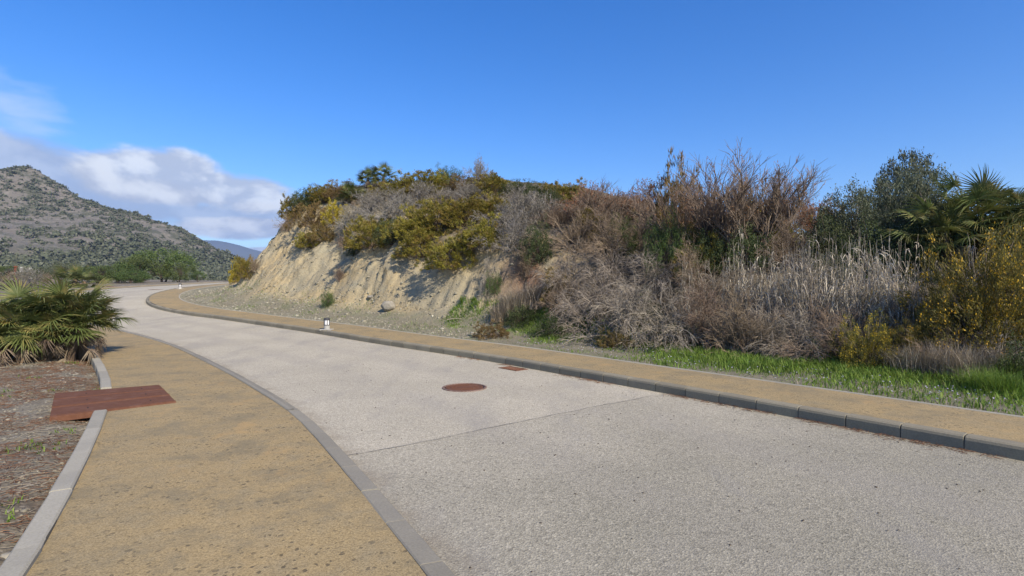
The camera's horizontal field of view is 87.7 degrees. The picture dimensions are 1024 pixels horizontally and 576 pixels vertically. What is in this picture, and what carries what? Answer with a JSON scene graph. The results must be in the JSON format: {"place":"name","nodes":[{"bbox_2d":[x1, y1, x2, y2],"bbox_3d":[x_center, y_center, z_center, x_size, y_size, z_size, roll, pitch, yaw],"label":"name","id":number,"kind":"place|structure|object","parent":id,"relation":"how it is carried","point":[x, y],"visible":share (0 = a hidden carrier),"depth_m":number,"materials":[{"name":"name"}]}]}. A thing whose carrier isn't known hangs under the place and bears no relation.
{"place":"outdoors","nodes":[
{"label":"outdoors","id":0,"kind":"place"},
{"bbox_2d":[0,279,228,565],"bbox_3d":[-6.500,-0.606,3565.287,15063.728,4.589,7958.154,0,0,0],"label":"ground","id":1,"kind":"structure","parent":0,"point":[32,505],"depth_m":5.48,"materials":[{"name":"soil"}]},
{"bbox_2d":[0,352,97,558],"bbox_3d":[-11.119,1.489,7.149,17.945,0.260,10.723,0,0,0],"label":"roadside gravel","id":2,"kind":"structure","parent":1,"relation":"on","point":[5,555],"depth_m":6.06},
{"bbox_2d":[0,349,98,547],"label":"roadside straw","id":3,"kind":"object","parent":1,"relation":"on","point":[37,436],"visible":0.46,"depth_m":5.63,"materials":[{"name":"brown plant"}]},
{"bbox_2d":[0,350,99,557],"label":"roadside needles","id":4,"kind":"object","parent":1,"relation":"on","point":[56,370],"visible":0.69,"depth_m":6.09,"materials":[{"name":"brown plant"}]},
{"bbox_2d":[0,274,136,366],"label":"fan palm","id":5,"kind":"object","parent":1,"relation":"on","point":[51,324],"visible":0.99,"depth_m":10.69,"materials":[{"name":"green plant"}]},
{"bbox_2d":[37,263,113,287],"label":"bush","id":6,"kind":"object","parent":1,"relation":"on","point":[61,271],"visible":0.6,"depth_m":41.84,"materials":[{"name":"green plant"}]},
{"bbox_2d":[0,282,206,575],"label":"edging","id":7,"kind":"object","parent":1,"relation":"on","point":[22,557],"visible":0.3,"depth_m":3.65,"materials":[{"name":"concrete"}]},
{"bbox_2d":[50,385,175,421],"bbox_3d":[-5.314,1.488,7.108,1.228,0.073,1.791,0,0,-39],"label":"steel cover plate","id":8,"kind":"object","parent":1,"relation":"on","point":[74,405],"visible":0.98,"depth_m":6.91,"materials":[{"name":"metal"}]},
{"bbox_2d":[113,255,171,278],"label":"broadleaf tree","id":9,"kind":"object","parent":1,"relation":"on","point":[136,261],"visible":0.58,"depth_m":61.64,"materials":[{"name":"green plant"}]},
{"bbox_2d":[118,246,204,281],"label":"broadleaf tree","id":10,"kind":"object","parent":1,"relation":"on","point":[179,258],"visible":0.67,"depth_m":65.10,"materials":[{"name":"green plant"}]},
{"bbox_2d":[159,263,196,281],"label":"green bush","id":11,"kind":"object","parent":1,"relation":"on","point":[178,274],"visible":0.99,"depth_m":63.50,"materials":[{"name":"green plant"}]},
{"bbox_2d":[0,168,231,268],"bbox_3d":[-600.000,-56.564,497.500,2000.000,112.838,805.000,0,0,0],"label":"mountain","id":12,"kind":"structure","parent":0,"point":[21,244],"depth_m":447.15,"materials":[{"name":"stone"}]},
{"bbox_2d":[0,165,249,280],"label":"mountain scrub","id":13,"kind":"object","parent":12,"relation":"on","point":[214,270],"visible":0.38,"depth_m":422.15,"materials":[{"name":"plant"}]},
{"bbox_2d":[20,282,425,575],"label":"pavement","id":14,"kind":"structure","parent":0,"point":[213,471],"depth_m":3.80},
{"bbox_2d":[86,282,293,409],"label":"kerb","id":15,"kind":"structure","parent":14,"relation":"on","point":[284,405],"depth_m":8.76,"materials":[{"name":"concrete"}]},
{"bbox_2d":[203,240,261,260],"bbox_3d":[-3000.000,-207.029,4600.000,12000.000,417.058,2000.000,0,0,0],"label":"mountain","id":16,"kind":"structure","parent":0,"point":[240,251],"depth_m":4130.10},
{"bbox_2d":[180,281,520,338],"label":"gravel","id":17,"kind":"structure","parent":0,"point":[339,318],"depth_m":20.81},
{"bbox_2d":[0,0,1023,250],"label":"sky","id":18,"kind":"structure","parent":0,"point":[196,116],"materials":[{"name":"blue"}]},
{"bbox_2d":[80,282,1023,575],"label":"road","id":19,"kind":"structure","parent":0,"point":[712,482],"depth_m":4.33,"materials":[{"name":"concrete"}]},
{"bbox_2d":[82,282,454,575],"bbox_3d":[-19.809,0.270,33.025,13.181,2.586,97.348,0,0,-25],"label":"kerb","id":20,"kind":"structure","parent":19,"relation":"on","point":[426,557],"depth_m":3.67,"materials":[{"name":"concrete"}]},
{"bbox_2d":[146,283,1023,460],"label":"kerb","id":21,"kind":"structure","parent":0,"point":[1010,449],"depth_m":6.68,"materials":[{"name":"concrete"}]},
{"bbox_2d":[149,283,1023,442],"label":"pavement","id":22,"kind":"structure","parent":0,"point":[1005,427],"depth_m":7.79,"materials":[{"name":"concrete"}]},
{"bbox_2d":[180,177,1023,415],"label":"hillside","id":23,"kind":"structure","parent":0,"point":[417,282],"depth_m":18.99,"materials":[{"name":"plant"}]},
{"bbox_2d":[283,199,327,228],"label":"broom bush","id":24,"kind":"object","parent":23,"relation":"on","point":[311,211],"visible":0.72,"depth_m":27.19,"materials":[{"name":"brown plant"}]},
{"bbox_2d":[301,217,336,242],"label":"broom bush","id":25,"kind":"object","parent":23,"relation":"on","point":[322,234],"visible":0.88,"depth_m":25.81,"materials":[{"name":"brown plant"}]},
{"bbox_2d":[332,180,369,207],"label":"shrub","id":26,"kind":"object","parent":23,"relation":"on","point":[346,196],"visible":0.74,"depth_m":26.71,"materials":[{"name":"green plant"}]},
{"bbox_2d":[343,214,391,249],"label":"broom bush","id":27,"kind":"object","parent":23,"relation":"on","point":[368,227],"visible":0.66,"depth_m":22.25,"materials":[{"name":"green plant"}]},
{"bbox_2d":[339,183,400,213],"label":"sage shrub","id":28,"kind":"object","parent":23,"relation":"on","point":[371,196],"visible":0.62,"depth_m":25.09,"materials":[{"name":"grey plant"}]},
{"bbox_2d":[347,184,421,222],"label":"sage shrub","id":29,"kind":"object","parent":23,"relation":"on","point":[387,209],"visible":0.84,"depth_m":23.18,"materials":[{"name":"grey plant"}]},
{"bbox_2d":[213,201,599,332],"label":"cliff stones","id":30,"kind":"object","parent":23,"relation":"on","point":[402,282],"visible":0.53,"depth_m":22.73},
{"bbox_2d":[380,202,438,239],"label":"broom bush","id":31,"kind":"object","parent":23,"relation":"on","point":[399,230],"visible":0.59,"depth_m":20.93,"materials":[{"name":"green plant"}]},
{"bbox_2d":[389,168,443,193],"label":"broom bush","id":32,"kind":"object","parent":23,"relation":"on","point":[410,180],"visible":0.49,"depth_m":25.53,"materials":[{"name":"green plant"}]},
{"bbox_2d":[391,225,448,258],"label":"broom bush","id":33,"kind":"object","parent":23,"relation":"on","point":[409,250],"visible":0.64,"depth_m":20.20,"materials":[{"name":"green plant"}]},
{"bbox_2d":[384,179,463,205],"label":"sage shrub","id":34,"kind":"object","parent":23,"relation":"on","point":[424,191],"visible":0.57,"depth_m":24.08,"materials":[{"name":"grey plant"}]},
{"bbox_2d":[402,195,472,231],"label":"broom bush","id":35,"kind":"object","parent":23,"relation":"on","point":[431,204],"visible":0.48,"depth_m":20.92,"materials":[{"name":"green plant"}]},
{"bbox_2d":[414,234,477,271],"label":"broom bush","id":36,"kind":"object","parent":23,"relation":"on","point":[445,259],"visible":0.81,"depth_m":18.25,"materials":[{"name":"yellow plant"}]},
{"bbox_2d":[436,192,494,227],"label":"broom bush","id":37,"kind":"object","parent":23,"relation":"on","point":[445,218],"visible":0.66,"depth_m":20.38,"materials":[{"name":"green plant"}]},
{"bbox_2d":[448,211,507,248],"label":"broom bush","id":38,"kind":"object","parent":23,"relation":"on","point":[481,230],"visible":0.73,"depth_m":18.15,"materials":[{"name":"green plant"}]},
{"bbox_2d":[466,170,515,194],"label":"broom bush","id":39,"kind":"object","parent":23,"relation":"on","point":[494,179],"visible":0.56,"depth_m":23.98,"materials":[{"name":"green plant"}]},
{"bbox_2d":[472,318,510,340],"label":"bush","id":40,"kind":"object","parent":23,"relation":"on","point":[492,333],"visible":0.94,"depth_m":13.91,"materials":[{"name":"brown plant"}]},
{"bbox_2d":[467,207,543,255],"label":"sage shrub","id":41,"kind":"object","parent":23,"relation":"on","point":[516,236],"visible":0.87,"depth_m":17.63,"materials":[{"name":"grey plant"}]},
{"bbox_2d":[468,183,545,230],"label":"sage shrub","id":42,"kind":"object","parent":23,"relation":"on","point":[516,202],"visible":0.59,"depth_m":19.13,"materials":[{"name":"grey plant"}]},
{"bbox_2d":[489,286,528,317],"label":"dry grass tuft","id":43,"kind":"object","parent":23,"relation":"on","point":[509,301],"visible":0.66,"depth_m":15.69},
{"bbox_2d":[502,304,542,326],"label":"evergreen shrub","id":44,"kind":"object","parent":23,"relation":"on","point":[512,316],"visible":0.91,"depth_m":15.20,"materials":[{"name":"green plant"}]},
{"bbox_2d":[505,280,549,309],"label":"dry grass tuft","id":45,"kind":"object","parent":23,"relation":"on","point":[530,297],"visible":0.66,"depth_m":15.59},
{"bbox_2d":[513,214,563,265],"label":"evergreen shrub","id":46,"kind":"object","parent":23,"relation":"on","point":[539,247],"visible":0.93,"depth_m":16.74,"materials":[{"name":"green plant"}]},
{"bbox_2d":[505,185,572,224],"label":"sage shrub","id":47,"kind":"object","parent":23,"relation":"on","point":[543,208],"visible":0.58,"depth_m":19.02,"materials":[{"name":"grey plant"}]},
{"bbox_2d":[527,309,569,338],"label":"evergreen shrub","id":48,"kind":"object","parent":23,"relation":"on","point":[549,329],"visible":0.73,"depth_m":13.71,"materials":[{"name":"green plant"}]},
{"bbox_2d":[303,178,810,251],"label":"bushes","id":49,"kind":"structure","parent":23,"relation":"on","point":[483,196],"depth_m":23.61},
{"bbox_2d":[533,273,586,317],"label":"dry shrub","id":50,"kind":"object","parent":23,"relation":"on","point":[543,304],"visible":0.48,"depth_m":14.87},
{"bbox_2d":[524,239,612,301],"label":"dry shrub","id":51,"kind":"object","parent":23,"relation":"on","point":[566,273],"visible":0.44,"depth_m":15.31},
{"bbox_2d":[540,201,603,261],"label":"dry shrub","id":52,"kind":"object","parent":23,"relation":"on","point":[577,232],"visible":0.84,"depth_m":16.66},
{"bbox_2d":[533,266,631,341],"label":"dry shrub","id":53,"kind":"object","parent":23,"relation":"on","point":[572,311],"visible":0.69,"depth_m":13.74,"materials":[{"name":"plant"}]},
{"bbox_2d":[559,240,641,324],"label":"dry shrub","id":54,"kind":"object","parent":23,"relation":"on","point":[593,277],"visible":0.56,"depth_m":14.63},
{"bbox_2d":[568,177,645,239],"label":"dry shrub","id":55,"kind":"object","parent":23,"relation":"on","point":[597,203],"visible":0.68,"depth_m":16.99,"materials":[{"name":"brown plant"}]},
{"bbox_2d":[570,197,656,268],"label":"dry shrub","id":56,"kind":"object","parent":23,"relation":"on","point":[611,244],"visible":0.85,"depth_m":15.54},
{"bbox_2d":[594,327,636,348],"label":"broom bush","id":57,"kind":"object","parent":23,"relation":"on","point":[608,341],"visible":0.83,"depth_m":11.92,"materials":[{"name":"brown plant"}]},
{"bbox_2d":[560,276,689,352],"bbox_3d":[2.790,1.008,12.474,3.795,2.713,3.144,0,0,-16],"label":"dry shrub","id":58,"kind":"object","parent":23,"relation":"on","point":[623,323],"visible":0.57,"depth_m":12.15,"materials":[{"name":"plant"}]},
{"bbox_2d":[604,203,664,253],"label":"dry shrub","id":59,"kind":"object","parent":23,"relation":"on","point":[640,229],"visible":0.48,"depth_m":16.10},
{"bbox_2d":[595,246,690,321],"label":"dry shrub","id":60,"kind":"object","parent":23,"relation":"on","point":[649,279],"visible":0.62,"depth_m":13.98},
{"bbox_2d":[640,205,690,278],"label":"evergreen shrub","id":61,"kind":"object","parent":23,"relation":"on","point":[661,249],"visible":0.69,"depth_m":14.34,"materials":[{"name":"green plant"}]},
{"bbox_2d":[611,276,724,355],"bbox_3d":[3.256,1.315,12.070,2.705,3.159,3.604,0,0,-22],"label":"dry shrub","id":62,"kind":"object","parent":23,"relation":"on","point":[679,325],"visible":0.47,"depth_m":11.51,"materials":[{"name":"plant"}]},
{"bbox_2d":[643,147,701,236],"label":"dry shrub","id":63,"kind":"object","parent":23,"relation":"on","point":[667,179],"visible":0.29,"depth_m":17.13,"materials":[{"name":"brown plant"}]},
{"bbox_2d":[668,222,721,272],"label":"broom bush","id":64,"kind":"object","parent":23,"relation":"on","point":[712,234],"visible":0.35,"depth_m":14.01,"materials":[{"name":"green plant"}]},
{"bbox_2d":[637,231,757,311],"bbox_3d":[4.656,-0.270,13.545,2.161,2.340,2.783,0,0,-33],"label":"dry shrub","id":65,"kind":"object","parent":23,"relation":"on","point":[691,259],"visible":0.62,"depth_m":13.28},
{"bbox_2d":[680,215,728,274],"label":"evergreen shrub","id":66,"kind":"object","parent":23,"relation":"on","point":[717,255],"visible":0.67,"depth_m":13.86,"materials":[{"name":"green plant"}]},
{"bbox_2d":[621,152,793,259],"bbox_3d":[5.157,-2.101,14.305,4.542,3.157,3.383,0,0,13],"label":"bare tree","id":67,"kind":"object","parent":23,"relation":"on","point":[701,222],"visible":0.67,"depth_m":14.13,"materials":[{"name":"brown plant"}]},
{"bbox_2d":[666,260,754,330],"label":"dry shrub","id":68,"kind":"object","parent":23,"relation":"on","point":[709,286],"visible":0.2,"depth_m":12.97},
{"bbox_2d":[650,268,794,353],"bbox_3d":[4.351,0.659,11.486,2.294,2.286,2.955,0,0,-24],"label":"dry shrub","id":69,"kind":"object","parent":23,"relation":"on","point":[702,304],"visible":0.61,"depth_m":11.24,"materials":[{"name":"plant"}]},
{"bbox_2d":[715,228,760,322],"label":"reed clump","id":70,"kind":"object","parent":23,"relation":"on","point":[745,283],"visible":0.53,"depth_m":12.24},
{"bbox_2d":[718,215,784,272],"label":"evergreen shrub","id":71,"kind":"object","parent":23,"relation":"on","point":[752,250],"visible":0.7,"depth_m":13.60,"materials":[{"name":"green plant"}]},
{"bbox_2d":[672,137,831,264],"bbox_3d":[6.178,-2.138,14.255,4.318,3.262,3.377,0,0,-8],"label":"bare tree","id":72,"kind":"object","parent":23,"relation":"on","point":[801,192],"visible":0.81,"depth_m":13.60,"materials":[{"name":"brown plant"}]},
{"bbox_2d":[697,282,806,358],"bbox_3d":[4.724,0.849,10.572,1.982,1.969,1.995,0,0,-6],"label":"dry shrub","id":73,"kind":"object","parent":23,"relation":"on","point":[728,321],"visible":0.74,"depth_m":10.49,"materials":[{"name":"plant"}]},
{"bbox_2d":[738,242,784,327],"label":"reed clump","id":74,"kind":"object","parent":23,"relation":"on","point":[758,284],"visible":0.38,"depth_m":11.62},
{"bbox_2d":[725,285,797,357],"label":"dry shrub","id":75,"kind":"object","parent":23,"relation":"on","point":[761,315],"visible":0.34,"depth_m":10.48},
{"bbox_2d":[745,170,815,251],"bbox_3d":[7.098,-2.005,14.659,1.982,2.295,2.661,0,0,-1],"label":"bare tree","id":76,"kind":"object","parent":23,"relation":"on","point":[785,213],"visible":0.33,"depth_m":14.19,"materials":[{"name":"brown plant"}]},
{"bbox_2d":[752,244,815,326],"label":"reed clump","id":77,"kind":"object","parent":23,"relation":"on","point":[776,300],"visible":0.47,"depth_m":11.07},
{"bbox_2d":[755,212,824,270],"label":"dry shrub","id":78,"kind":"object","parent":23,"relation":"on","point":[785,238],"visible":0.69,"depth_m":13.41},
{"bbox_2d":[740,303,847,363],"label":"dry shrub","id":79,"kind":"object","parent":23,"relation":"on","point":[797,324],"visible":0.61,"depth_m":9.90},
{"bbox_2d":[747,236,849,324],"bbox_3d":[6.117,-0.050,11.446,1.594,2.157,1.920,0,0,1],"label":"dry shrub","id":80,"kind":"object","parent":23,"relation":"on","point":[804,276],"visible":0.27,"depth_m":11.37,"materials":[{"name":"grey plant"}]},
{"bbox_2d":[770,229,827,330],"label":"reed clump","id":81,"kind":"object","parent":23,"relation":"on","point":[801,307],"visible":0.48,"depth_m":10.70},
{"bbox_2d":[793,241,843,335],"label":"reed clump","id":82,"kind":"object","parent":23,"relation":"on","point":[820,299],"visible":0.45,"depth_m":10.51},
{"bbox_2d":[791,195,854,236],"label":"russet shrub","id":83,"kind":"object","parent":23,"relation":"on","point":[808,224],"visible":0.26,"depth_m":16.22,"materials":[{"name":"brown plant"}]},
{"bbox_2d":[793,205,857,270],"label":"evergreen shrub","id":84,"kind":"object","parent":23,"relation":"on","point":[824,246],"visible":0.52,"depth_m":12.88,"materials":[{"name":"green plant"}]},
{"bbox_2d":[765,292,898,360],"bbox_3d":[5.786,0.852,9.408,2.476,1.582,1.922,0,0,5],"label":"dry shrub","id":85,"kind":"object","parent":23,"relation":"on","point":[788,347],"visible":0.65,"depth_m":9.46,"materials":[{"name":"plant"}]},
{"bbox_2d":[810,245,859,302],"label":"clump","id":86,"kind":"object","parent":23,"relation":"on","point":[837,262],"visible":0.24,"depth_m":11.58,"materials":[{"name":"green plant"}]},
{"bbox_2d":[816,242,862,337],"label":"reed clump","id":87,"kind":"object","parent":23,"relation":"on","point":[834,308],"visible":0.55,"depth_m":10.17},
{"bbox_2d":[796,181,899,253],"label":"olive shrub","id":88,"kind":"object","parent":23,"relation":"on","point":[861,200],"visible":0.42,"depth_m":13.72,"materials":[{"name":"green plant"}]},
{"bbox_2d":[826,231,877,316],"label":"reed clump","id":89,"kind":"object","parent":23,"relation":"on","point":[852,269],"visible":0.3,"depth_m":11.03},
{"bbox_2d":[834,236,887,334],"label":"reed clump","id":90,"kind":"object","parent":23,"relation":"on","point":[860,306],"visible":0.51,"depth_m":10.05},
{"bbox_2d":[827,307,904,368],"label":"gorse bush","id":91,"kind":"object","parent":23,"relation":"on","point":[864,351],"visible":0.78,"depth_m":8.84,"materials":[{"name":"yellow plant"}]},
{"bbox_2d":[833,210,910,280],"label":"evergreen shrub","id":92,"kind":"object","parent":23,"relation":"on","point":[878,238],"visible":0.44,"depth_m":12.22,"materials":[{"name":"green plant"}]},
{"bbox_2d":[851,233,907,338],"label":"reed clump","id":93,"kind":"object","parent":23,"relation":"on","point":[883,285],"visible":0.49,"depth_m":9.86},
{"bbox_2d":[831,166,935,250],"bbox_3d":[9.838,-1.842,13.958,2.483,2.476,2.266,0,0,43],"label":"olive shrub","id":94,"kind":"object","parent":23,"relation":"on","point":[886,204],"visible":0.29,"depth_m":13.58,"materials":[{"name":"green plant"}]},
{"bbox_2d":[839,287,930,343],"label":"dry shrub","id":95,"kind":"object","parent":23,"relation":"on","point":[896,320],"visible":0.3,"depth_m":9.63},
{"bbox_2d":[847,155,946,238],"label":"olive shrub","id":96,"kind":"object","parent":23,"relation":"on","point":[892,186],"visible":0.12,"depth_m":14.58,"materials":[{"name":"green plant"}]},
{"bbox_2d":[869,245,928,339],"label":"reed clump","id":97,"kind":"object","parent":23,"relation":"on","point":[892,300],"visible":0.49,"depth_m":9.68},
{"bbox_2d":[869,317,937,364],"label":"gorse bush","id":98,"kind":"object","parent":23,"relation":"on","point":[898,340],"visible":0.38,"depth_m":8.66,"materials":[{"name":"green plant"}]},
{"bbox_2d":[874,344,937,373],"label":"dry grass tuft","id":99,"kind":"object","parent":23,"relation":"on","point":[905,360],"visible":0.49,"depth_m":8.30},
{"bbox_2d":[873,146,939,224],"bbox_3d":[11.406,-2.614,15.486,1.619,3.048,1.633,0,0,28],"label":"broadleaf tree","id":100,"kind":"object","parent":23,"relation":"on","point":[913,156],"visible":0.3,"depth_m":15.38,"materials":[{"name":"green plant"}]},
{"bbox_2d":[892,241,943,335],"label":"reed clump","id":101,"kind":"object","parent":23,"relation":"on","point":[912,309],"visible":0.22,"depth_m":9.38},
{"bbox_2d":[877,159,963,249],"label":"olive shrub","id":102,"kind":"object","parent":23,"relation":"on","point":[919,189],"visible":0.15,"depth_m":13.19,"materials":[{"name":"green plant"}]},
{"bbox_2d":[877,209,964,283],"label":"evergreen shrub","id":103,"kind":"object","parent":23,"relation":"on","point":[921,242],"visible":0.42,"depth_m":11.96,"materials":[{"name":"green plant"}]},
{"bbox_2d":[889,335,994,376],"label":"dry grass tuft","id":104,"kind":"object","parent":23,"relation":"on","point":[928,363],"visible":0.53,"depth_m":8.02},
{"bbox_2d":[910,245,988,347],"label":"gorse bush","id":105,"kind":"object","parent":23,"relation":"on","point":[964,259],"visible":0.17,"depth_m":8.94,"materials":[{"name":"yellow plant"}]},
{"bbox_2d":[878,165,1023,281],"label":"fan palm","id":106,"kind":"object","parent":23,"relation":"on","point":[985,196],"visible":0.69,"depth_m":11.43,"materials":[{"name":"green plant"}]},
{"bbox_2d":[892,213,1023,362],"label":"gorse bush","id":107,"kind":"object","parent":23,"relation":"on","point":[979,317],"visible":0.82,"depth_m":8.38,"materials":[{"name":"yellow plant"}]},
{"bbox_2d":[918,340,1020,379],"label":"dry grass tuft","id":108,"kind":"object","parent":23,"relation":"on","point":[962,364],"visible":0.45,"depth_m":7.70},
{"bbox_2d":[933,363,1023,393],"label":"grass tuft","id":109,"kind":"object","parent":23,"relation":"on","point":[991,381],"visible":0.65,"depth_m":6.97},
{"bbox_2d":[951,221,1023,350],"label":"gorse bush","id":110,"kind":"object","parent":23,"relation":"on","point":[1002,256],"visible":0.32,"depth_m":8.34,"materials":[{"name":"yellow plant"}]},
{"bbox_2d":[985,330,1023,380],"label":"evergreen shrub","id":111,"kind":"object","parent":23,"relation":"on","point":[1009,354],"visible":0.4,"depth_m":7.39,"materials":[{"name":"green plant"}]},
{"bbox_2d":[400,295,1023,415],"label":"verge grass","id":112,"kind":"structure","parent":0,"point":[722,359],"depth_m":8.91,"materials":[{"name":"plant"}]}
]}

